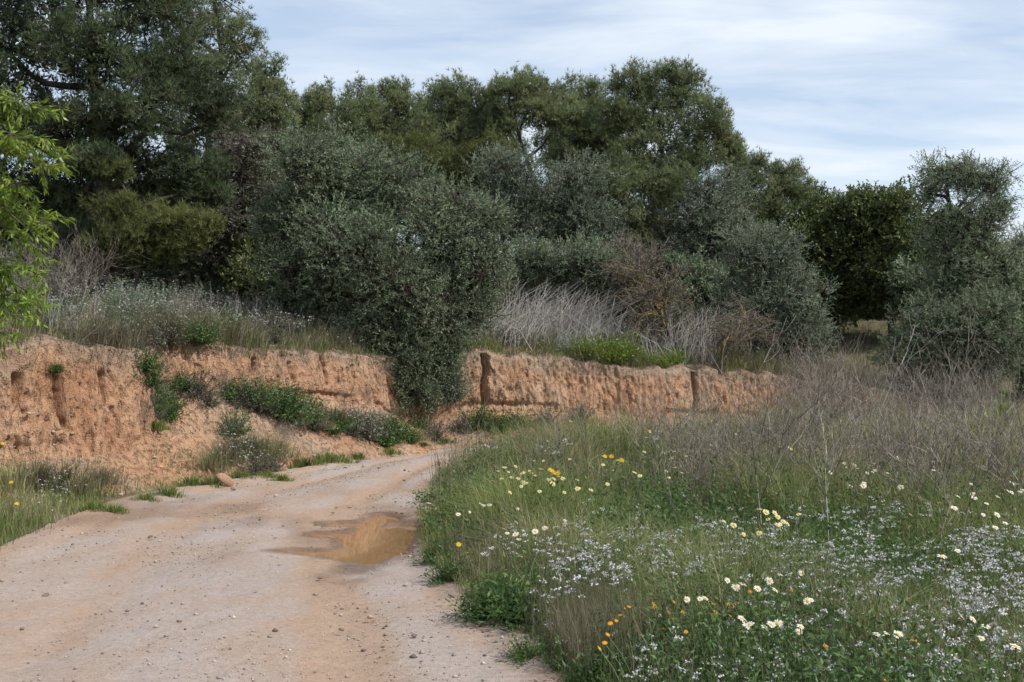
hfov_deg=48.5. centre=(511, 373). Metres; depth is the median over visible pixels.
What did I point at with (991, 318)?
olive bush
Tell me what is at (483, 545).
daisy plant
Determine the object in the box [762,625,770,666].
crown daisy
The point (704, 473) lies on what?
dry shrub
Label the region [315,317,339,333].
bank bush
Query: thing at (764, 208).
shade bush
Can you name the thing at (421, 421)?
leafy bush
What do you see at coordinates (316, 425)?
leafy bush
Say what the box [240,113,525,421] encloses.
olive tree
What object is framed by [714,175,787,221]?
pine tree
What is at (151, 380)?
leafy bush
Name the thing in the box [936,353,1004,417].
dry shrub
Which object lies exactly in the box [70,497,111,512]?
grass tuft
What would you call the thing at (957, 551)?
crown daisy
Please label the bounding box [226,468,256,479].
grass tuft
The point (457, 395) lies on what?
grey bush
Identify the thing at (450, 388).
grey bush
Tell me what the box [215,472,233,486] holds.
rock
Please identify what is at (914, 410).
dead stalk
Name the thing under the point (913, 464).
dry shrub
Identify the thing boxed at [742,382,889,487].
dry shrub
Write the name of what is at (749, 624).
crown daisy
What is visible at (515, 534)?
crown daisy
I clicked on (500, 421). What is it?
leafy bush
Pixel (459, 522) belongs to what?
daisy plant
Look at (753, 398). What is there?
dead stalk
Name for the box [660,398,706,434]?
dry shrub
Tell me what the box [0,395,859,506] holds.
earth slope
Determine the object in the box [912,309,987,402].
dead stalk
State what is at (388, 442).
leafy bush
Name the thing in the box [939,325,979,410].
dead stalk
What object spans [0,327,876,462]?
earth bank
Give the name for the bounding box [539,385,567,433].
dead stalk
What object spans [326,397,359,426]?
leafy bush
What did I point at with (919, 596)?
daisy plant
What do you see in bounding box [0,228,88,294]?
dead bush
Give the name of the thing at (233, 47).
pine tree
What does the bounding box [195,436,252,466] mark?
grass tuft
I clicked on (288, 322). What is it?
twiggy bush
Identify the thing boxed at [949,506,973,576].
crown daisy
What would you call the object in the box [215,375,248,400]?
leafy bush
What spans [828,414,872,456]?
dead stalk
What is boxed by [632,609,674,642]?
daisy plant
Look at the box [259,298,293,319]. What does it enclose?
bank bush
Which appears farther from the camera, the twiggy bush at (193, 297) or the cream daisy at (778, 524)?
the twiggy bush at (193, 297)
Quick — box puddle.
[292,516,416,563]
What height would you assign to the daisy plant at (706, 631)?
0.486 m
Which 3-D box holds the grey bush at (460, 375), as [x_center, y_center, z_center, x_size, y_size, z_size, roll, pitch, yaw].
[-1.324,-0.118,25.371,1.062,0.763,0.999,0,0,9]
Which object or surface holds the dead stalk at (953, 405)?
on the ground at (108, 500)
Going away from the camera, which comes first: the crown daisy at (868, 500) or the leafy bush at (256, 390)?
the crown daisy at (868, 500)
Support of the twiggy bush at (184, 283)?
on the hillside
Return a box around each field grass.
[412,381,1023,681]
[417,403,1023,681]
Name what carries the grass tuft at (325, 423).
on the earth slope at (180, 435)
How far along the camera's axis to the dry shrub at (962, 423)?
13.57 m
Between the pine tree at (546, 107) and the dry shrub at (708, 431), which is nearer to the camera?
the dry shrub at (708, 431)
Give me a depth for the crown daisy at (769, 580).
6.16 m
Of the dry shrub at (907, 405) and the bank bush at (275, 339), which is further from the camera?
the dry shrub at (907, 405)
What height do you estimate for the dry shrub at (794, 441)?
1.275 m
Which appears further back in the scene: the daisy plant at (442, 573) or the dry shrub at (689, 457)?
the dry shrub at (689, 457)
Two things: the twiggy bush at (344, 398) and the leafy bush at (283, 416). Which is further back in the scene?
the twiggy bush at (344, 398)
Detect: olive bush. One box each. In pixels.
[502,229,586,322]
[542,224,632,314]
[599,227,649,313]
[684,216,844,364]
[871,285,979,398]
[927,269,1023,408]
[982,266,1023,397]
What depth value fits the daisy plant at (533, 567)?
7.56 m
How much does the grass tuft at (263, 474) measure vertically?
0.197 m
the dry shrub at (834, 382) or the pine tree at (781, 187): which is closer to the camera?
the dry shrub at (834, 382)
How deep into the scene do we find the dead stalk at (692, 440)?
12.87 m
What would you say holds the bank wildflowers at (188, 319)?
attached to the bank flower stems at (188, 333)
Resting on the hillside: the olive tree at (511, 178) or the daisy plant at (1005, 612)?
the olive tree at (511, 178)
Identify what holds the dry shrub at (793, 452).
on the ground at (108, 500)
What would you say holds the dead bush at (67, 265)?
on the hillside
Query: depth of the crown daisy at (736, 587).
6.09 m
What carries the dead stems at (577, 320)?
on the hillside
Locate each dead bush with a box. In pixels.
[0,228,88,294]
[0,242,73,318]
[20,212,98,303]
[23,217,148,299]
[38,221,88,271]
[81,257,121,276]
[645,286,734,356]
[676,303,759,363]
[704,308,763,359]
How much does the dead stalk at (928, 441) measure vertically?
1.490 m
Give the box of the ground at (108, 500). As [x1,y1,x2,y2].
[0,471,249,544]
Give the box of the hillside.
[4,280,1023,393]
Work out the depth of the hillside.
35.97 m
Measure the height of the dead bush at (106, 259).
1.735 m
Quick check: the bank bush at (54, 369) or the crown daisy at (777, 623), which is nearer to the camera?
the crown daisy at (777, 623)
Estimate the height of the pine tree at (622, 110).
9.784 m
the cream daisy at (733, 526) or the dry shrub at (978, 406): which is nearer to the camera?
the cream daisy at (733, 526)
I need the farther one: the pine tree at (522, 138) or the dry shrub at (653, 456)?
the pine tree at (522, 138)
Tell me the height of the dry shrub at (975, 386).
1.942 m
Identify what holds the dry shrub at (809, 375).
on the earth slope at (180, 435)
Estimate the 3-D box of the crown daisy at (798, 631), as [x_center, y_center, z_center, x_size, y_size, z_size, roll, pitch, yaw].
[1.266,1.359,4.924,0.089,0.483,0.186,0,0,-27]
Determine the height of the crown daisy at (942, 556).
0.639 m
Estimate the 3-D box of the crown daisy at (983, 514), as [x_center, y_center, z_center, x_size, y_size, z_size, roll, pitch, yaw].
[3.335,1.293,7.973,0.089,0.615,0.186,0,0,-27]
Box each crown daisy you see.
[513,532,518,581]
[532,529,538,563]
[683,596,697,653]
[691,596,711,667]
[698,596,728,653]
[725,578,737,640]
[731,584,739,620]
[738,582,751,634]
[738,615,753,676]
[742,621,773,677]
[745,621,762,677]
[754,585,762,639]
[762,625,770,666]
[764,577,791,623]
[767,621,781,662]
[771,619,805,680]
[772,587,784,631]
[787,620,792,663]
[792,628,826,681]
[796,624,809,681]
[802,597,832,656]
[808,598,820,644]
[858,482,870,527]
[861,483,870,538]
[873,632,904,681]
[893,630,906,680]
[897,484,902,525]
[909,514,916,567]
[932,502,947,551]
[937,554,953,640]
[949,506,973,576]
[951,613,990,680]
[955,548,968,623]
[961,512,967,579]
[970,616,986,678]
[977,635,993,679]
[981,513,1003,585]
[982,624,1000,681]
[983,503,1004,545]
[991,525,1017,594]
[995,512,1005,572]
[999,613,1023,676]
[1003,521,1009,592]
[1009,643,1020,680]
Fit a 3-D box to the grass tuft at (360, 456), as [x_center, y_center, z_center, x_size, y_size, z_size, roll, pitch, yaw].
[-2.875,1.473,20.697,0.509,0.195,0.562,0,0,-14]
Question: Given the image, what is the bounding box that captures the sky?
[0,0,1023,268]
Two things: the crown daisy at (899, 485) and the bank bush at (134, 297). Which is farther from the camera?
the bank bush at (134, 297)
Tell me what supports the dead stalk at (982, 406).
on the ground at (108, 500)
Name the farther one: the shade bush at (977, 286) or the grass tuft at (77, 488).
the shade bush at (977, 286)
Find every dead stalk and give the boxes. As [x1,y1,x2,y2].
[454,387,493,468]
[538,365,598,486]
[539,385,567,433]
[653,425,693,525]
[674,411,699,483]
[689,306,800,535]
[753,353,843,523]
[787,388,884,549]
[805,391,874,538]
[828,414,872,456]
[829,388,925,528]
[856,375,897,464]
[861,380,936,504]
[868,405,925,513]
[872,305,957,430]
[895,418,943,517]
[897,378,935,447]
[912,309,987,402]
[913,392,952,498]
[915,392,976,543]
[938,375,971,445]
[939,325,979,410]
[946,346,1023,559]
[951,377,995,439]
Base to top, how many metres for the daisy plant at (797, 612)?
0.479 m
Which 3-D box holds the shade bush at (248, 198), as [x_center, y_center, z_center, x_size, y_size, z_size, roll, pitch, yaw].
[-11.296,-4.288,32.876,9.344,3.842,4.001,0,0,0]
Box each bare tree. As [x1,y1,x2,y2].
[581,231,699,354]
[702,289,781,374]
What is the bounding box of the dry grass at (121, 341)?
[0,292,880,390]
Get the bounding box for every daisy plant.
[410,535,456,565]
[416,493,459,525]
[420,542,479,585]
[436,467,469,487]
[440,511,489,536]
[445,569,513,626]
[452,555,489,579]
[453,530,512,565]
[455,550,571,633]
[466,558,527,601]
[481,541,574,604]
[494,625,554,666]
[507,570,584,638]
[556,622,647,681]
[557,652,611,681]
[561,642,637,681]
[608,469,648,504]
[615,623,717,681]
[621,595,740,666]
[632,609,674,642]
[648,575,729,613]
[662,574,769,624]
[687,602,808,675]
[742,607,836,664]
[764,588,812,619]
[787,609,885,658]
[793,585,908,635]
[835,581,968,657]
[842,479,883,509]
[886,585,964,630]
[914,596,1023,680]
[950,610,1022,674]
[964,586,1023,646]
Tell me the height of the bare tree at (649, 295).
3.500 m
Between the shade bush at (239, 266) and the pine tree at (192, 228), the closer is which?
the pine tree at (192, 228)
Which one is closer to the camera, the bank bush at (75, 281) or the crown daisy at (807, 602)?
the crown daisy at (807, 602)
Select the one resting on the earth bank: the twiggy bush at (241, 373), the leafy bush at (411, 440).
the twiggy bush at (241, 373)
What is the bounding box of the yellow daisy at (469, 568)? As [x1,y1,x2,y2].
[465,552,473,594]
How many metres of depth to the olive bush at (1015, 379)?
30.74 m
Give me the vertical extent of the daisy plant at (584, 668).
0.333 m
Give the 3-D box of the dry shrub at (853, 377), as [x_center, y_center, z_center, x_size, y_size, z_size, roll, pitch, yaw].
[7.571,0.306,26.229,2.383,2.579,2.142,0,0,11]
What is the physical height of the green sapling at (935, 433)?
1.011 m
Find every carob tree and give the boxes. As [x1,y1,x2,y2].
[775,180,890,338]
[837,174,943,342]
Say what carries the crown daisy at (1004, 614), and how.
on the ground at (108, 500)
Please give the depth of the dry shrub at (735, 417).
17.44 m
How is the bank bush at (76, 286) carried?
on the hillside
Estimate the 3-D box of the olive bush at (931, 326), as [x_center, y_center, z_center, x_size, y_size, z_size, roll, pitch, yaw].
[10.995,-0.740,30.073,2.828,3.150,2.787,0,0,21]
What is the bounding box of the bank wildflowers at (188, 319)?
[0,257,569,510]
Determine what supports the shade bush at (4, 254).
on the hillside
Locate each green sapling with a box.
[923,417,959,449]
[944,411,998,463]
[978,385,1014,427]
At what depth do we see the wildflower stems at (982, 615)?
6.66 m
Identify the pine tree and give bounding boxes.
[0,0,248,294]
[72,152,228,294]
[154,0,272,209]
[212,49,303,201]
[283,75,366,171]
[299,69,406,171]
[326,104,344,129]
[363,120,520,260]
[370,72,448,235]
[401,66,528,261]
[416,91,454,252]
[452,86,533,198]
[478,61,598,248]
[528,102,616,201]
[534,71,630,201]
[588,146,702,321]
[589,54,753,231]
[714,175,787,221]
[734,146,841,324]
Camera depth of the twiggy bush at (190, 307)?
22.62 m
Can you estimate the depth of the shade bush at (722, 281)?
39.50 m
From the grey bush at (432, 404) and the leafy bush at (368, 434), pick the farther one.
the grey bush at (432, 404)
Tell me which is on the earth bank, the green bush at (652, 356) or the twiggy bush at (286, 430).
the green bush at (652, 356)
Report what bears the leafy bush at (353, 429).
on the earth slope at (180, 435)
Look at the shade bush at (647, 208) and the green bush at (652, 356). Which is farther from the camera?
the shade bush at (647, 208)
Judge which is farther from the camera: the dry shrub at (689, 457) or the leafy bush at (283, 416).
the leafy bush at (283, 416)
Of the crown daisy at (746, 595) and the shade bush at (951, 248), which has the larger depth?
the shade bush at (951, 248)
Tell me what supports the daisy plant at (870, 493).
on the ground at (108, 500)
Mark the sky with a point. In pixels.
(853, 88)
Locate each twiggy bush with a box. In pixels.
[0,276,63,295]
[36,283,124,346]
[41,274,78,310]
[44,307,135,345]
[79,262,109,295]
[91,288,146,323]
[104,287,144,313]
[124,288,180,318]
[135,359,170,404]
[137,390,172,419]
[141,401,155,429]
[151,287,201,317]
[155,400,175,423]
[157,349,175,387]
[160,383,192,409]
[165,283,214,311]
[168,269,202,293]
[174,291,205,316]
[179,308,210,329]
[206,402,253,441]
[210,364,236,393]
[214,361,245,392]
[220,412,241,430]
[231,363,249,382]
[242,311,291,332]
[247,352,283,393]
[263,402,290,424]
[266,308,302,335]
[270,417,297,438]
[272,416,306,435]
[273,356,293,383]
[275,420,298,436]
[289,410,308,434]
[294,399,319,433]
[335,377,356,405]
[359,373,376,395]
[374,358,395,385]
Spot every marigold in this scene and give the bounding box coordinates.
[598,641,627,681]
[598,646,619,681]
[603,633,629,680]
[608,621,619,681]
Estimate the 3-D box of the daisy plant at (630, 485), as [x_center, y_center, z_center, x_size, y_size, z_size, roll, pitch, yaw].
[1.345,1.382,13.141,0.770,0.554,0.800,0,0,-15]
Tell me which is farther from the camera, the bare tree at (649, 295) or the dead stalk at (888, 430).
the bare tree at (649, 295)
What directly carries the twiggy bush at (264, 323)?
on the hillside
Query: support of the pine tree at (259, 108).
on the hillside
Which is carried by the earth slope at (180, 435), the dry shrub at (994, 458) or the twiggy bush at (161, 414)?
the twiggy bush at (161, 414)
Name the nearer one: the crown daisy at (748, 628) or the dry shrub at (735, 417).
the crown daisy at (748, 628)
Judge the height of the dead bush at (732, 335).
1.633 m
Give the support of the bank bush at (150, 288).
on the hillside
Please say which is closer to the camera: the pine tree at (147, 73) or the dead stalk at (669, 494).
the dead stalk at (669, 494)
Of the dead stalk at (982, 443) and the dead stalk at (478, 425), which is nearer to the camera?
the dead stalk at (982, 443)
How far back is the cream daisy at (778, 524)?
7.71 m
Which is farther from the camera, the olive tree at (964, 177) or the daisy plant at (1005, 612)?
the olive tree at (964, 177)
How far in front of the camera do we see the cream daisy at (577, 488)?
9.85 m
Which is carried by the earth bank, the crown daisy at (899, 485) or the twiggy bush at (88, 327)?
the twiggy bush at (88, 327)
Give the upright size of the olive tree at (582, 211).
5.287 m
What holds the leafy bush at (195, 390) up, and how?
on the earth bank
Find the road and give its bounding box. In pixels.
[0,447,567,681]
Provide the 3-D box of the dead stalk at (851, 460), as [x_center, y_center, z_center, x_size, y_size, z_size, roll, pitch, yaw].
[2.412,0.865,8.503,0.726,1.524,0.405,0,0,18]
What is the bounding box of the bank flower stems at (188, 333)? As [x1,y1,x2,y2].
[0,255,567,529]
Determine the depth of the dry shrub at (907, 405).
25.07 m
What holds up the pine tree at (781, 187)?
on the hillside
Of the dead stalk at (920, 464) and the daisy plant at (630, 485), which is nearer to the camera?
the dead stalk at (920, 464)
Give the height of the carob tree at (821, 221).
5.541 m
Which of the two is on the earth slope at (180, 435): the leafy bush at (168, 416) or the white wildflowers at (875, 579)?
the leafy bush at (168, 416)
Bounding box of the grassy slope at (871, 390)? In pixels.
[859,389,1023,426]
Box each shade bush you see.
[0,175,260,252]
[0,195,75,271]
[0,243,22,269]
[1,254,23,275]
[2,236,113,283]
[80,258,140,289]
[112,225,210,294]
[113,252,214,293]
[164,243,236,299]
[216,229,292,313]
[254,161,458,238]
[438,261,522,314]
[507,183,698,253]
[511,271,594,314]
[565,266,647,317]
[645,245,736,325]
[687,252,743,321]
[690,185,783,311]
[720,265,829,322]
[858,303,904,320]
[863,203,1023,326]
[880,251,961,325]
[932,254,1023,377]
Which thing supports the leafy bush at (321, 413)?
on the earth slope at (180, 435)
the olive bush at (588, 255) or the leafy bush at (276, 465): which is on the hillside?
the olive bush at (588, 255)
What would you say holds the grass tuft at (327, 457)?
on the earth slope at (180, 435)
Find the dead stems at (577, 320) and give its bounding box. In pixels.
[32,272,766,365]
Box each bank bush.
[0,240,61,311]
[6,277,65,311]
[19,298,91,328]
[33,266,69,283]
[35,276,91,301]
[44,310,70,325]
[45,361,66,372]
[49,229,125,311]
[53,289,86,313]
[58,263,88,289]
[59,278,91,297]
[90,274,164,303]
[96,288,155,313]
[98,279,177,323]
[103,308,149,336]
[105,287,138,301]
[128,278,170,298]
[132,310,196,347]
[138,281,201,314]
[143,279,192,312]
[147,304,182,323]
[177,311,229,345]
[181,275,232,304]
[181,278,221,301]
[208,287,265,311]
[210,299,251,318]
[213,304,251,328]
[237,304,268,319]
[239,302,265,320]
[253,310,293,333]
[253,310,295,332]
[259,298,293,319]
[265,326,289,343]
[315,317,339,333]
[482,321,524,345]
[507,310,560,339]
[553,330,587,355]
[579,328,618,345]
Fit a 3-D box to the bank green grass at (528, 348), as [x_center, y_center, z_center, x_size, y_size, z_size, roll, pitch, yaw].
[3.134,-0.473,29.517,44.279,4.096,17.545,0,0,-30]
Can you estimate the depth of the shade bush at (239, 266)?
28.57 m
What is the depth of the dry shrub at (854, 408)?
15.67 m
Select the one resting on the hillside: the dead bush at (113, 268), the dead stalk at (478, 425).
the dead bush at (113, 268)
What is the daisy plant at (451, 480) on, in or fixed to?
on the ground at (108, 500)
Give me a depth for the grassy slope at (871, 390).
29.34 m
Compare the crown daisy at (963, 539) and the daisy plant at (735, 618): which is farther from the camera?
the crown daisy at (963, 539)
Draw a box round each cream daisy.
[508,490,521,533]
[575,487,588,520]
[730,523,749,562]
[757,531,775,570]
[762,509,771,532]
[774,523,785,561]
[796,513,806,556]
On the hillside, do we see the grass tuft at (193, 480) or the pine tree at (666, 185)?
the pine tree at (666, 185)
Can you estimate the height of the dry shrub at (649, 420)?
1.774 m
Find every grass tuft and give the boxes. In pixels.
[0,453,42,493]
[0,453,71,488]
[15,451,112,493]
[44,467,111,498]
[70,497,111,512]
[78,464,128,485]
[90,501,132,514]
[125,491,161,501]
[145,483,187,497]
[151,420,173,430]
[174,443,237,469]
[174,474,213,486]
[189,473,226,488]
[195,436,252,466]
[207,427,267,458]
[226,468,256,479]
[227,425,291,459]
[254,469,283,478]
[257,425,304,459]
[266,473,294,481]
[289,453,326,468]
[306,411,336,429]
[312,448,351,463]
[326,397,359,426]
[330,450,359,463]
[351,451,367,459]
[382,447,401,454]
[407,422,437,440]
[418,441,431,446]
[435,436,456,443]
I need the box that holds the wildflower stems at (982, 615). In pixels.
[477,417,1023,681]
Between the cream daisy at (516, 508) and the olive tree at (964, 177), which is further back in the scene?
the olive tree at (964, 177)
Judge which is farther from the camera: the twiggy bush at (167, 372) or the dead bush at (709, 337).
the dead bush at (709, 337)
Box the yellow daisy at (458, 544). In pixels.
[454,543,464,581]
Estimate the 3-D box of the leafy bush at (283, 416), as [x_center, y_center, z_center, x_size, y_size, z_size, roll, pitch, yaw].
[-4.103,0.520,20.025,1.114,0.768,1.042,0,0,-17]
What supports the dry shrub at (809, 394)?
on the ground at (108, 500)
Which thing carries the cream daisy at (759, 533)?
on the ground at (108, 500)
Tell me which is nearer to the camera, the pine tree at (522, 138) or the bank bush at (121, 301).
the bank bush at (121, 301)
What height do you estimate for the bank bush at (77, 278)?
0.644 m
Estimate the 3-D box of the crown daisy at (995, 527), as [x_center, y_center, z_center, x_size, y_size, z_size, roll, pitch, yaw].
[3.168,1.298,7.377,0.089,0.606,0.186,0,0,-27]
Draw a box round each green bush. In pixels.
[563,327,608,359]
[582,325,632,364]
[600,324,649,363]
[626,341,651,364]
[640,348,659,364]
[650,344,680,367]
[664,344,689,363]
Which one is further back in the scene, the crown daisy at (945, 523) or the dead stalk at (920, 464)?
the dead stalk at (920, 464)
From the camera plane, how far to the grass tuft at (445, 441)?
24.20 m
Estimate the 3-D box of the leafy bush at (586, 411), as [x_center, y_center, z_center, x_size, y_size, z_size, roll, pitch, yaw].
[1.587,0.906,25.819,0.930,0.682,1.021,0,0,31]
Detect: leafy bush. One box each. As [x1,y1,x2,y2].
[125,343,163,371]
[130,353,169,387]
[147,386,174,410]
[153,380,180,399]
[155,387,190,421]
[161,385,189,414]
[162,366,199,389]
[173,364,217,398]
[194,384,225,408]
[213,406,256,435]
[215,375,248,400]
[223,376,259,409]
[224,372,278,406]
[234,446,279,475]
[246,389,279,413]
[253,371,297,410]
[257,450,291,472]
[262,381,312,421]
[272,377,313,414]
[273,385,326,426]
[294,387,331,423]
[303,409,335,431]
[317,405,340,424]
[318,405,357,435]
[330,401,380,435]
[347,406,394,441]
[349,408,376,427]
[359,408,400,433]
[365,420,409,448]
[375,407,416,437]
[383,409,418,440]
[405,421,422,444]
[408,411,437,428]
[421,416,451,440]
[446,413,476,432]
[458,397,504,429]
[479,405,515,432]
[501,403,537,430]
[528,405,564,426]
[559,401,596,425]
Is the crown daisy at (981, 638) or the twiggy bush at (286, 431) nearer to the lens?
the crown daisy at (981, 638)
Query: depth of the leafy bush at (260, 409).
19.62 m
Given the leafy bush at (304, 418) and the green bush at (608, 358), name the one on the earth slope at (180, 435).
the leafy bush at (304, 418)
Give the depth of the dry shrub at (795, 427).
15.99 m
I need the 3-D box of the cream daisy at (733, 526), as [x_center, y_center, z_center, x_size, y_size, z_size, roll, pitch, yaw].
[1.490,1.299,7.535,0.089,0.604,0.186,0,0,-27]
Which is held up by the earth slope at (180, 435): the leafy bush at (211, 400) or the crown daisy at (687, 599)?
the leafy bush at (211, 400)
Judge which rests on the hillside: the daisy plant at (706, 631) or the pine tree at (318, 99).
the pine tree at (318, 99)
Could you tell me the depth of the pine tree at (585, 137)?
42.44 m
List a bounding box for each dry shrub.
[476,401,575,483]
[519,378,616,469]
[545,404,612,442]
[587,382,687,457]
[592,401,671,443]
[594,368,698,438]
[604,356,742,497]
[632,388,753,496]
[648,341,739,472]
[655,382,829,503]
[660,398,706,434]
[663,378,807,483]
[664,360,801,467]
[667,418,757,509]
[671,397,780,463]
[696,347,828,459]
[696,376,796,443]
[705,406,840,466]
[707,361,917,489]
[736,385,840,456]
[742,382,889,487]
[749,325,889,426]
[753,348,874,424]
[763,366,853,410]
[765,334,855,400]
[769,362,854,425]
[774,359,863,408]
[775,323,854,394]
[775,327,848,405]
[775,333,874,434]
[785,351,886,409]
[786,334,896,413]
[790,330,893,409]
[792,361,867,415]
[800,339,912,424]
[810,325,935,464]
[810,370,867,418]
[816,341,958,422]
[819,351,877,415]
[826,374,1023,475]
[839,367,926,458]
[843,338,1019,498]
[858,357,1023,509]
[865,380,1022,483]
[877,363,959,419]
[884,329,1023,421]
[891,373,964,439]
[901,333,1011,414]
[902,365,1022,468]
[910,366,966,408]
[924,383,1020,450]
[925,351,1015,425]
[929,381,1023,504]
[931,352,1020,410]
[933,330,1023,501]
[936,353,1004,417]
[946,327,1023,456]
[946,405,1023,491]
[958,369,1019,419]
[964,349,1023,423]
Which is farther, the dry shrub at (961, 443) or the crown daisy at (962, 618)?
the dry shrub at (961, 443)
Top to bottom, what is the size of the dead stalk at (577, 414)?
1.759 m
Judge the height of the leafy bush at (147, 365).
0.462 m
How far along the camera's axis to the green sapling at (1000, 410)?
19.94 m
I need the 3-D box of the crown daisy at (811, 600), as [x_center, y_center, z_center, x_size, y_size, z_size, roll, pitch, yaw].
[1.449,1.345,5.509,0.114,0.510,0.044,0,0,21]
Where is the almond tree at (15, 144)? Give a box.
[0,81,78,362]
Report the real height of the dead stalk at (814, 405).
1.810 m
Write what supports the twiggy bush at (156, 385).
on the earth bank
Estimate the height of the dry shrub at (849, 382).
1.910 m
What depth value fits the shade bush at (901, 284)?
36.54 m
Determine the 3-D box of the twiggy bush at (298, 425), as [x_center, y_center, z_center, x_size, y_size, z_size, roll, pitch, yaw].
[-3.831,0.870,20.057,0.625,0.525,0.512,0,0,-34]
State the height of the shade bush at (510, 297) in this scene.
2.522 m
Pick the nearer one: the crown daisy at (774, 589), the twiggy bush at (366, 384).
the crown daisy at (774, 589)
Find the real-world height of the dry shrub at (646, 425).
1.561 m
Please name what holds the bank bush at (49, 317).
on the hillside
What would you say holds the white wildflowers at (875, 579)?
on the ground at (108, 500)
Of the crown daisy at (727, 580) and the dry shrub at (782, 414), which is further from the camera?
the dry shrub at (782, 414)
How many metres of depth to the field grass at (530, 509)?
9.90 m
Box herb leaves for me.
[412,415,1023,681]
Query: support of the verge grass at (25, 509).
on the ground at (108, 500)
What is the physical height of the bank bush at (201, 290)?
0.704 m
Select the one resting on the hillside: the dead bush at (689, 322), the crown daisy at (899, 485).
the dead bush at (689, 322)
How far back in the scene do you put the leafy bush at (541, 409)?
25.50 m
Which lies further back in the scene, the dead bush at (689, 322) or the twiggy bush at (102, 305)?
the dead bush at (689, 322)
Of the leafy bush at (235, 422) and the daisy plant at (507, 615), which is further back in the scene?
the leafy bush at (235, 422)
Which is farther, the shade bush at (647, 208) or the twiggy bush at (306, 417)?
the shade bush at (647, 208)
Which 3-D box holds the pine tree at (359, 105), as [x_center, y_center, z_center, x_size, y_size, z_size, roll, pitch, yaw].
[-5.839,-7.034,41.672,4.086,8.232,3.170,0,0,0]
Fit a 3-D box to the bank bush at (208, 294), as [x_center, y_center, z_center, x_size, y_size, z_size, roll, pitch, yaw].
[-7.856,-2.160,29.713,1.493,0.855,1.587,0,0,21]
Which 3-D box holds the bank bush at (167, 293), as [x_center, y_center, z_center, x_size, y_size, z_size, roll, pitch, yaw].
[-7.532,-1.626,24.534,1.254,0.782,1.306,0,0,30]
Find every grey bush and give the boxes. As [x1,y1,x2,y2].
[413,375,452,407]
[422,356,466,394]
[438,367,484,401]
[439,351,476,382]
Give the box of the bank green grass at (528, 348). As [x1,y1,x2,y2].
[1,277,1021,421]
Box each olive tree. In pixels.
[182,110,315,303]
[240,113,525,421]
[460,136,570,311]
[537,144,646,311]
[636,157,759,330]
[897,146,1023,388]
[999,221,1023,257]
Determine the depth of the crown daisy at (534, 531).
8.21 m
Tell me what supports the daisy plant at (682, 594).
on the ground at (108, 500)
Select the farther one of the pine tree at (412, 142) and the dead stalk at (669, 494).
the pine tree at (412, 142)
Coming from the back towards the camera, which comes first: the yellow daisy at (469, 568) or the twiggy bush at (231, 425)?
the twiggy bush at (231, 425)
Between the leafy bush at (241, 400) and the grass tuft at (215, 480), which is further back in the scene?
the leafy bush at (241, 400)
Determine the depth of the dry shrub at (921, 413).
20.08 m
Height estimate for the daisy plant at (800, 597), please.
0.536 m
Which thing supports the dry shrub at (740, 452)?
on the ground at (108, 500)
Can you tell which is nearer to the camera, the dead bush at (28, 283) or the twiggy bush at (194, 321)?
the twiggy bush at (194, 321)
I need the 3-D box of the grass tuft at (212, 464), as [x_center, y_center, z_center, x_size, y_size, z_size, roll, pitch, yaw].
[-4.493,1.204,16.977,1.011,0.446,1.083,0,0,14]
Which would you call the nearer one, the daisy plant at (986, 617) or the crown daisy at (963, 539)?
the daisy plant at (986, 617)
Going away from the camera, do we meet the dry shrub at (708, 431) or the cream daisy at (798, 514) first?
the cream daisy at (798, 514)
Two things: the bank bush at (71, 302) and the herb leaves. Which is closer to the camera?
the herb leaves
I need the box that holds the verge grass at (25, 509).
[0,410,874,549]
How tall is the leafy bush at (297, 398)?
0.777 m
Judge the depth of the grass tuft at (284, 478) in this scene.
16.93 m
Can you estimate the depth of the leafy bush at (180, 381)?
18.73 m
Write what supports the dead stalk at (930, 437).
on the ground at (108, 500)
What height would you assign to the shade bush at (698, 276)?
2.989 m
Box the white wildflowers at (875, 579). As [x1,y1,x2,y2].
[481,413,1023,681]
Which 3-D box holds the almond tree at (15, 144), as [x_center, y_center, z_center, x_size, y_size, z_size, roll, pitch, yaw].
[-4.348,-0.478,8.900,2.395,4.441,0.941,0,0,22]
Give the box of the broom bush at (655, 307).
[597,276,702,351]
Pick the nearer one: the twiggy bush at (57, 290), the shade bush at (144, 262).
the twiggy bush at (57, 290)
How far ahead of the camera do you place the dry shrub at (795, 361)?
27.87 m
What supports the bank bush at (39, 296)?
on the hillside
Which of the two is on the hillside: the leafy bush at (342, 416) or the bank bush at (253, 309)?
the bank bush at (253, 309)
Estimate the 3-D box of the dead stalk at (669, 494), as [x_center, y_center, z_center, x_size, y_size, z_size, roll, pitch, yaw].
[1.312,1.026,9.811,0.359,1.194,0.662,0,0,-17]
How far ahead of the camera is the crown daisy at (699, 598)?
5.54 m
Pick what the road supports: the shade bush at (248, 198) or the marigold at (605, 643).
the marigold at (605, 643)
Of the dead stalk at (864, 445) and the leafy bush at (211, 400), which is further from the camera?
the leafy bush at (211, 400)

